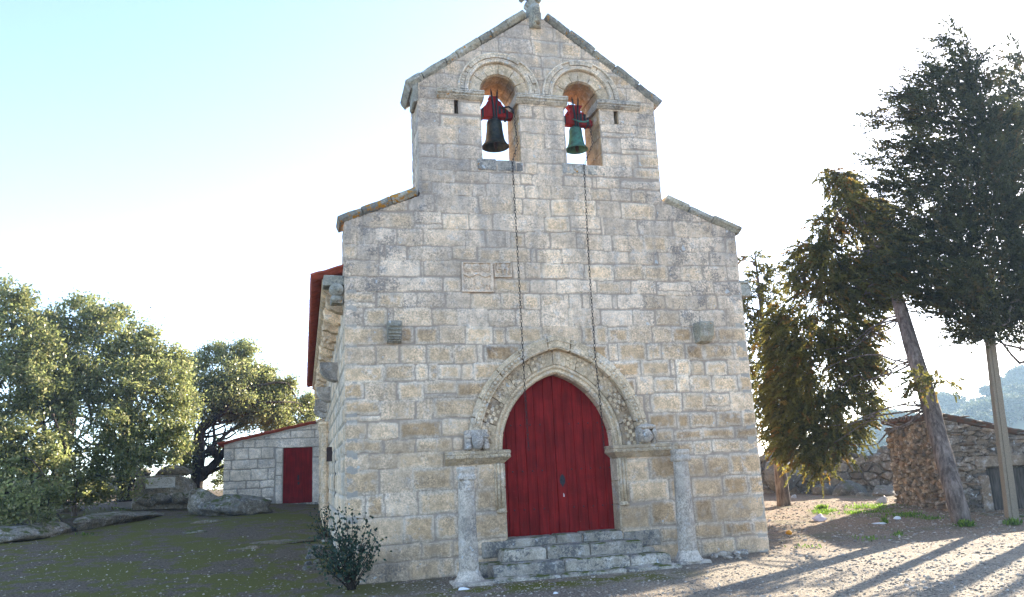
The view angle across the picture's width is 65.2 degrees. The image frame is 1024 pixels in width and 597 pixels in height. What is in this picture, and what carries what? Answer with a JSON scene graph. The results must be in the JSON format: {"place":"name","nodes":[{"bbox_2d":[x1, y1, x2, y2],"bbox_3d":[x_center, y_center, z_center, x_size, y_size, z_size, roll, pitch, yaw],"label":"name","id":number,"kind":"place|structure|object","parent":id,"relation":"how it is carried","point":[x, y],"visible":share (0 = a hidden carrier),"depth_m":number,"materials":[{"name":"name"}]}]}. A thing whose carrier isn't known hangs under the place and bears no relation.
{"place":"outdoors","nodes":[
{"label":"outdoors","id":0,"kind":"place"},
{"bbox_2d":[0,411,1023,596],"bbox_3d":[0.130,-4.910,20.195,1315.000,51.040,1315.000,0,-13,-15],"label":"ground","id":1,"kind":"structure","parent":0,"point":[142,536],"depth_m":14.13,"materials":[{"name":"soil"}]},
{"bbox_2d":[0,521,76,542],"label":"rock outcrop","id":2,"kind":"object","parent":1,"relation":"on","point":[17,532],"visible":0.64,"depth_m":19.49,"materials":[{"name":"stone"}]},
{"bbox_2d":[0,267,100,528],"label":"holm oak","id":3,"kind":"object","parent":1,"relation":"on","point":[30,363],"visible":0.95,"depth_m":23.14,"materials":[{"name":"green plant"}]},
{"bbox_2d":[27,505,81,513],"bbox_3d":[-16.279,7.157,27.069,4.259,1.046,1.885,-5,-12,12],"label":"rock outcrop","id":4,"kind":"object","parent":1,"relation":"on","point":[63,510],"visible":0.03,"depth_m":26.22,"materials":[{"name":"stone"}]},
{"bbox_2d":[62,452,85,515],"bbox_3d":[-14.395,5.926,25.387,1.792,2.330,1.284,0,-13,-15],"label":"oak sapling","id":5,"kind":"object","parent":1,"relation":"on","point":[74,512],"visible":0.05,"depth_m":25.36,"materials":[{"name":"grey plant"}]},
{"bbox_2d":[15,287,210,515],"bbox_3d":[-12.973,3.441,27.195,5.985,7.470,8.695,-4,-12,7],"label":"holm oak","id":6,"kind":"object","parent":1,"relation":"on","point":[128,448],"visible":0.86,"depth_m":25.61,"materials":[{"name":"green plant"}]},
{"bbox_2d":[95,475,134,493],"bbox_3d":[-17.684,8.361,35.218,2.934,1.178,1.795,0,-13,-15],"label":"boulder","id":7,"kind":"object","parent":1,"relation":"on","point":[111,483],"visible":0.04,"depth_m":34.57,"materials":[{"name":"stone"}]},
{"bbox_2d":[73,511,164,530],"bbox_3d":[-11.475,6.438,23.209,1.171,0.519,4.974,-4,-12,5],"label":"rock outcrop","id":8,"kind":"object","parent":1,"relation":"on","point":[92,521],"visible":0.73,"depth_m":22.16,"materials":[{"name":"stone"}]},
{"bbox_2d":[134,494,157,506],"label":"rubble stone","id":9,"kind":"object","parent":1,"relation":"on","point":[145,500],"visible":0.81,"depth_m":26.55,"materials":[{"name":"stone"}]},
{"bbox_2d":[151,493,171,503],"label":"rubble stone","id":10,"kind":"object","parent":9,"relation":"on","point":[161,498],"visible":0.98,"depth_m":26.68,"materials":[{"name":"stone"}]},
{"bbox_2d":[131,475,196,509],"bbox_3d":[-11.974,6.853,27.741,2.132,1.440,1.110,0,-13,-15],"label":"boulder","id":11,"kind":"object","parent":1,"relation":"on","point":[184,484],"visible":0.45,"depth_m":27.28,"materials":[{"name":"stone"}]},
{"bbox_2d":[135,468,151,476],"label":"rubble stone","id":12,"kind":"object","parent":11,"relation":"on","point":[146,473],"visible":0.38,"depth_m":27.99,"materials":[{"name":"stone"}]},
{"bbox_2d":[146,477,174,488],"bbox_3d":[-11.969,6.273,27.237,0.921,0.346,0.064,0,-13,-15],"label":"marble plaque","id":13,"kind":"object","parent":11,"relation":"attached to","point":[165,482],"visible":0.94,"depth_m":27.23,"materials":[{"name":"white stone"}]},
{"bbox_2d":[155,465,192,475],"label":"rubble stone","id":14,"kind":"object","parent":11,"relation":"on","point":[180,470],"visible":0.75,"depth_m":28.41,"materials":[{"name":"stone"}]},
{"bbox_2d":[171,492,184,503],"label":"rubble stone","id":15,"kind":"object","parent":11,"relation":"on","point":[178,498],"visible":1,"depth_m":26.71,"materials":[{"name":"stone"}]},
{"bbox_2d":[183,490,191,502],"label":"rubble stone","id":16,"kind":"object","parent":1,"relation":"on","point":[187,495],"visible":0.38,"depth_m":26.91,"materials":[{"name":"stone"}]},
{"bbox_2d":[190,488,201,493],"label":"rubble stone","id":17,"kind":"object","parent":16,"relation":"on","point":[193,491],"visible":0.31,"depth_m":26.98,"materials":[{"name":"stone"}]},
{"bbox_2d":[182,530,206,532],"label":"flat stone","id":18,"kind":"object","parent":1,"relation":"on","point":[195,531],"visible":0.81,"depth_m":20.27,"materials":[{"name":"stone"}]},
{"bbox_2d":[187,488,217,514],"bbox_3d":[-9.681,6.528,25.302,1.052,1.032,0.948,0,-13,-15],"label":"boulder","id":19,"kind":"object","parent":1,"relation":"on","point":[199,497],"visible":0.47,"depth_m":24.95,"materials":[{"name":"stone"}]},
{"bbox_2d":[190,519,226,523],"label":"flat stone","id":20,"kind":"object","parent":1,"relation":"on","point":[206,521],"visible":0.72,"depth_m":22.53,"materials":[{"name":"stone"}]},
{"bbox_2d":[197,494,272,515],"bbox_3d":[-8.661,6.513,24.966,2.288,0.821,1.604,0,-13,-15],"label":"boulder","id":21,"kind":"object","parent":1,"relation":"on","point":[231,504],"visible":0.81,"depth_m":24.49,"materials":[{"name":"stone"}]},
{"bbox_2d":[172,331,320,492],"bbox_3d":[-11.053,5.040,34.383,3.569,7.342,8.006,-14,-16,41],"label":"holm oak","id":22,"kind":"object","parent":1,"relation":"on","point":[241,392],"visible":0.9,"depth_m":33.46,"materials":[{"name":"green plant"}]},
{"bbox_2d":[237,546,260,548],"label":"flat stone","id":23,"kind":"object","parent":1,"relation":"on","point":[251,547],"visible":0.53,"depth_m":16.96,"materials":[{"name":"stone"}]},
{"bbox_2d":[217,419,321,503],"bbox_3d":[-9.234,6.603,30.969,3.671,3.446,5.217,0,-13,-15],"label":"stone annex","id":24,"kind":"object","parent":1,"relation":"on","point":[279,466],"visible":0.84,"depth_m":28.71,"materials":[{"name":"stone"}]},
{"bbox_2d":[283,447,311,502],"bbox_3d":[-7.733,6.360,28.868,1.100,2.000,0.132,0,-13,-15],"label":"door","id":25,"kind":"structure","parent":24,"relation":"in","point":[297,462],"depth_m":28.87,"materials":[{"name":"red paint"}]},
{"bbox_2d":[249,539,318,543],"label":"flat stone","id":26,"kind":"object","parent":1,"relation":"on","point":[284,541],"visible":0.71,"depth_m":17.83,"materials":[{"name":"stone"}]},
{"bbox_2d":[303,565,311,570],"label":"loose stone","id":27,"kind":"object","parent":1,"relation":"on","point":[306,568],"visible":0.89,"depth_m":14.19,"materials":[{"name":"stone"}]},
{"bbox_2d":[305,553,315,558],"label":"loose stone","id":28,"kind":"object","parent":1,"relation":"on","point":[310,556],"visible":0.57,"depth_m":15.42,"materials":[{"name":"stone"}]},
{"bbox_2d":[313,559,320,563],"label":"loose stone","id":29,"kind":"object","parent":1,"relation":"on","point":[316,561],"visible":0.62,"depth_m":14.89,"materials":[{"name":"stone"}]},
{"bbox_2d":[307,505,330,536],"bbox_3d":[-4.518,5.266,18.971,0.460,0.850,0.740,-13,-16,39],"label":"rose bush","id":30,"kind":"object","parent":1,"relation":"on","point":[325,525],"visible":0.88,"depth_m":18.94,"materials":[{"name":"green plant"}]},
{"bbox_2d":[303,506,391,589],"bbox_3d":[-2.519,3.760,12.084,1.445,1.279,0.792,-4,-12,8],"label":"rose bush","id":31,"kind":"object","parent":1,"relation":"on","point":[345,553],"visible":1,"depth_m":12.07,"materials":[{"name":"green plant"}]},
{"bbox_2d":[449,466,492,587],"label":"stone column","id":32,"kind":"structure","parent":1,"relation":"on","point":[469,574],"depth_m":12.13,"materials":[{"name":"stone"}]},
{"bbox_2d":[75,501,948,548],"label":"grass","id":33,"kind":"structure","parent":1,"relation":"on","point":[872,507],"depth_m":20.51,"materials":[{"name":"green plant"}]},
{"bbox_2d":[306,0,768,584],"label":"church","id":34,"kind":"structure","parent":1,"relation":"on","point":[416,368],"depth_m":14.42,"materials":[{"name":"stone"}]},
{"bbox_2d":[481,89,514,152],"bbox_3d":[-0.327,-3.442,15.420,0.762,1.201,0.529,-3,-12,0],"label":"church bell","id":35,"kind":"object","parent":34,"relation":"attached to","point":[495,112],"visible":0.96,"depth_m":15.35,"materials":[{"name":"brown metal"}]},
{"bbox_2d":[512,114,529,450],"bbox_3d":[0.155,-0.464,14.383,0.102,6.302,0.307,-8,-13,22],"label":"bell chain","id":36,"kind":"object","parent":35,"relation":"hanging from","point":[519,287],"visible":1,"depth_m":14.18,"materials":[{"name":"metal"}]},
{"bbox_2d":[502,376,559,536],"bbox_3d":[0.242,2.701,14.090,1.075,2.930,0.068,0,-13,-15],"label":"door leaf","id":37,"kind":"structure","parent":34,"relation":"in","point":[530,476],"depth_m":14.04,"materials":[{"name":"red paint"}]},
{"bbox_2d":[564,97,592,153],"bbox_3d":[1.247,-3.429,15.833,0.715,1.121,0.474,-5,-12,13],"label":"church bell","id":38,"kind":"object","parent":34,"relation":"attached to","point":[576,120],"visible":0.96,"depth_m":15.76,"materials":[{"name":"green metal"}]},
{"bbox_2d":[583,121,604,448],"bbox_3d":[1.535,-0.428,14.725,0.109,6.297,0.409,-14,-16,42],"label":"bell chain","id":39,"kind":"object","parent":38,"relation":"hanging from","point":[591,285],"visible":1,"depth_m":14.53,"materials":[{"name":"metal"}]},
{"bbox_2d":[551,375,614,532],"bbox_3d":[1.291,2.708,14.356,1.080,2.930,0.078,0,-13,-15],"label":"door leaf","id":40,"kind":"structure","parent":34,"relation":"in","point":[583,468],"depth_m":14.28,"materials":[{"name":"red paint"}]},
{"bbox_2d":[479,538,681,583],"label":"stone steps","id":41,"kind":"structure","parent":1,"relation":"on","point":[553,560],"depth_m":12.85,"materials":[{"name":"stone"}]},
{"bbox_2d":[670,449,711,564],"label":"stone column","id":42,"kind":"structure","parent":1,"relation":"on","point":[688,553],"depth_m":13.48,"materials":[{"name":"stone"}]},
{"bbox_2d":[717,551,726,555],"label":"loose stone","id":43,"kind":"object","parent":1,"relation":"on","point":[720,552],"visible":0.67,"depth_m":14.08,"materials":[{"name":"stone"}]},
{"bbox_2d":[739,549,747,554],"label":"loose stone","id":44,"kind":"object","parent":1,"relation":"on","point":[743,551],"visible":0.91,"depth_m":14.20,"materials":[{"name":"stone"}]},
{"bbox_2d":[738,249,823,505],"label":"cypress","id":45,"kind":"object","parent":1,"relation":"on","point":[782,493],"visible":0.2,"depth_m":24.86,"materials":[{"name":"green plant"}]},
{"bbox_2d":[765,461,800,492],"bbox_3d":[9.691,6.372,28.676,1.365,1.375,1.052,0,-13,-15],"label":"boulder","id":46,"kind":"object","parent":1,"relation":"on","point":[770,478],"visible":0.41,"depth_m":28.43,"materials":[{"name":"stone"}]},
{"bbox_2d":[811,514,826,520],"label":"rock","id":47,"kind":"object","parent":1,"relation":"on","point":[819,517],"visible":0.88,"depth_m":19.24,"materials":[{"name":"white stone"}]},
{"bbox_2d":[814,504,827,508],"bbox_3d":[8.575,5.750,22.073,0.406,0.205,0.393,0,-13,-15],"label":"weed","id":48,"kind":"object","parent":1,"relation":"on","point":[825,506],"visible":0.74,"depth_m":22.05,"materials":[{"name":"green plant"}]},
{"bbox_2d":[812,483,834,494],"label":"boulder","id":49,"kind":"object","parent":1,"relation":"on","point":[827,489],"visible":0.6,"depth_m":27.82,"materials":[{"name":"stone"}]},
{"bbox_2d":[759,445,893,492],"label":"dry stone wall","id":50,"kind":"structure","parent":1,"relation":"on","point":[875,468],"depth_m":28.93,"materials":[{"name":"grey stone"}]},
{"bbox_2d":[832,480,867,495],"bbox_3d":[11.703,6.710,27.779,1.516,0.852,1.094,0,-13,-15],"label":"boulder","id":51,"kind":"object","parent":1,"relation":"on","point":[846,488],"visible":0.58,"depth_m":27.40,"materials":[{"name":"stone"}]},
{"bbox_2d":[749,167,971,523],"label":"leaning cypress","id":52,"kind":"object","parent":1,"relation":"on","point":[790,355],"visible":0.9,"depth_m":20.76,"materials":[{"name":"green plant"}]},
{"bbox_2d":[855,492,868,496],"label":"boulder","id":53,"kind":"object","parent":1,"relation":"on","point":[861,494],"visible":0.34,"depth_m":26.59,"materials":[{"name":"stone"}]},
{"bbox_2d":[852,434,887,455],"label":"hillside oak","id":54,"kind":"object","parent":1,"relation":"on","point":[880,444],"visible":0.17,"depth_m":178.77,"materials":[{"name":"green plant"}]},
{"bbox_2d":[865,427,881,439],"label":"hillside oak","id":55,"kind":"object","parent":1,"relation":"on","point":[877,433],"visible":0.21,"depth_m":243.07,"materials":[{"name":"green plant"}]},
{"bbox_2d":[876,496,886,503],"bbox_3d":[10.792,5.913,23.352,0.291,0.284,0.162,0,-13,-15],"label":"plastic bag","id":56,"kind":"object","parent":1,"relation":"on","point":[883,500],"visible":0.76,"depth_m":23.32,"materials":[{"name":"white plastic"}]},
{"bbox_2d":[872,485,895,495],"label":"boulder","id":57,"kind":"object","parent":1,"relation":"on","point":[882,490],"visible":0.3,"depth_m":26.49,"materials":[{"name":"stone"}]},
{"bbox_2d":[880,515,888,522],"bbox_3d":[8.518,5.057,18.300,0.235,0.190,0.234,4,-14,-30],"label":"weed","id":58,"kind":"object","parent":1,"relation":"on","point":[884,519],"visible":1,"depth_m":18.27,"materials":[{"name":"green plant"}]},
{"bbox_2d":[869,408,916,437],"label":"hillside oak","id":59,"kind":"object","parent":1,"relation":"on","point":[883,427],"visible":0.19,"depth_m":219.64,"materials":[{"name":"green plant"}]},
{"bbox_2d":[849,396,982,446],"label":"scrub","id":60,"kind":"object","parent":1,"relation":"on","point":[973,398],"visible":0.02,"depth_m":251.25,"materials":[{"name":"green plant"}]},
{"bbox_2d":[850,14,1023,363],"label":"tall cypress","id":61,"kind":"object","parent":1,"relation":"on","point":[957,213],"visible":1,"depth_m":19.93,"materials":[{"name":"green plant"}]},
{"bbox_2d":[941,409,951,414],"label":"hillside oak","id":62,"kind":"object","parent":1,"relation":"on","point":[945,411],"visible":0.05,"depth_m":225.53,"materials":[{"name":"green plant"}]},
{"bbox_2d":[881,413,1023,511],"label":"stone hut","id":63,"kind":"object","parent":1,"relation":"on","point":[916,480],"visible":0.62,"depth_m":20.39,"materials":[{"name":"brown stone"}]},
{"bbox_2d":[986,467,1023,509],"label":"door","id":64,"kind":"structure","parent":63,"relation":"in","point":[993,473],"depth_m":20.30,"materials":[{"name":"grey wood"}]},
{"bbox_2d":[937,389,971,414],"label":"hillside oak","id":65,"kind":"object","parent":1,"relation":"on","point":[947,401],"visible":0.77,"depth_m":241.39,"materials":[{"name":"green plant"}]},
{"bbox_2d":[952,518,975,526],"bbox_3d":[9.687,4.775,17.034,0.504,0.195,0.458,-4,-12,7],"label":"weed","id":66,"kind":"object","parent":1,"relation":"on","point":[962,523],"visible":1,"depth_m":16.95,"materials":[{"name":"green plant"}]},
{"bbox_2d":[956,399,980,410],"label":"hillside oak","id":67,"kind":"object","parent":1,"relation":"on","point":[968,402],"visible":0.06,"depth_m":216.02,"materials":[{"name":"green plant"}]},
{"bbox_2d":[975,395,990,400],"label":"hillside oak","id":68,"kind":"object","parent":1,"relation":"on","point":[983,397],"visible":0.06,"depth_m":222.16,"materials":[{"name":"green plant"}]},
{"bbox_2d":[976,384,990,397],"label":"hillside oak","id":69,"kind":"object","parent":1,"relation":"on","point":[982,390],"visible":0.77,"depth_m":246.00,"materials":[{"name":"green plant"}]},
{"bbox_2d":[966,410,1007,424],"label":"hillside oak","id":70,"kind":"object","parent":1,"relation":"on","point":[983,416],"visible":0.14,"depth_m":185.36,"materials":[{"name":"green plant"}]},
{"bbox_2d":[957,396,1021,426],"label":"hillside oak","id":71,"kind":"object","parent":1,"relation":"on","point":[971,408],"visible":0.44,"depth_m":195.67,"materials":[{"name":"green plant"}]},
{"bbox_2d":[982,294,1019,517],"bbox_3d":[11.392,2.509,18.755,0.549,5.500,0.246,-1,-12,-8],"label":"concrete pole","id":72,"kind":"object","parent":1,"relation":"on","point":[1009,497],"visible":0.63,"depth_m":18.56,"materials":[{"name":"grey concrete"}]},
{"bbox_2d":[981,33,1023,194],"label":"tall cypress","id":73,"kind":"object","parent":1,"relation":"on","point":[1013,82],"visible":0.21,"depth_m":25.76,"materials":[{"name":"green plant"}]},
{"bbox_2d":[988,373,1022,381],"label":"hillside oak","id":74,"kind":"object","parent":1,"relation":"on","point":[1011,376],"visible":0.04,"depth_m":243.11,"materials":[{"name":"green plant"}]},
{"bbox_2d":[1000,374,1022,393],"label":"hillside oak","id":75,"kind":"object","parent":1,"relation":"on","point":[1004,381],"visible":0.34,"depth_m":239.82,"materials":[{"name":"green plant"}]},
{"bbox_2d":[1002,516,1022,524],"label":"weed","id":76,"kind":"object","parent":1,"relation":"on","point":[1013,521],"visible":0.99,"depth_m":16.77,"materials":[{"name":"green plant"}]},
{"bbox_2d":[1003,391,1023,421],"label":"hillside oak","id":77,"kind":"object","parent":1,"relation":"on","point":[1009,397],"visible":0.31,"depth_m":195.94,"materials":[{"name":"green plant"}]},
{"bbox_2d":[1003,382,1023,395],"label":"hillside oak","id":78,"kind":"object","parent":1,"relation":"on","point":[1014,388],"visible":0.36,"depth_m":209.41,"materials":[{"name":"green plant"}]},
{"bbox_2d":[1005,409,1021,426],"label":"hillside oak","id":79,"kind":"object","parent":1,"relation":"on","point":[1012,420],"visible":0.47,"depth_m":193.44,"materials":[{"name":"green plant"}]},
{"bbox_2d":[1005,364,1023,379],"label":"hillside oak","id":80,"kind":"object","parent":1,"relation":"on","point":[1020,374],"visible":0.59,"depth_m":248.41,"materials":[{"name":"green plant"}]},
{"bbox_2d":[1010,397,1023,419],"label":"hillside oak","id":81,"kind":"object","parent":1,"relation":"on","point":[1020,407],"visible":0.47,"depth_m":195.19,"materials":[{"name":"green plant"}]},
{"bbox_2d":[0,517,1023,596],"bbox_3d":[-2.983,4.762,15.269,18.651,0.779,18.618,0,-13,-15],"label":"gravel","id":82,"kind":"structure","parent":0,"point":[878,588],"depth_m":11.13,"materials":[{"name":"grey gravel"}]},
{"bbox_2d":[0,0,1023,488],"label":"sky","id":83,"kind":"structure","parent":0,"point":[195,163],"materials":[{"name":"white"}]},
{"bbox_2d":[729,498,1023,592],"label":"gravel","id":84,"kind":"structure","parent":0,"point":[898,561],"depth_m":14.62,"materials":[{"name":"grey gravel"}]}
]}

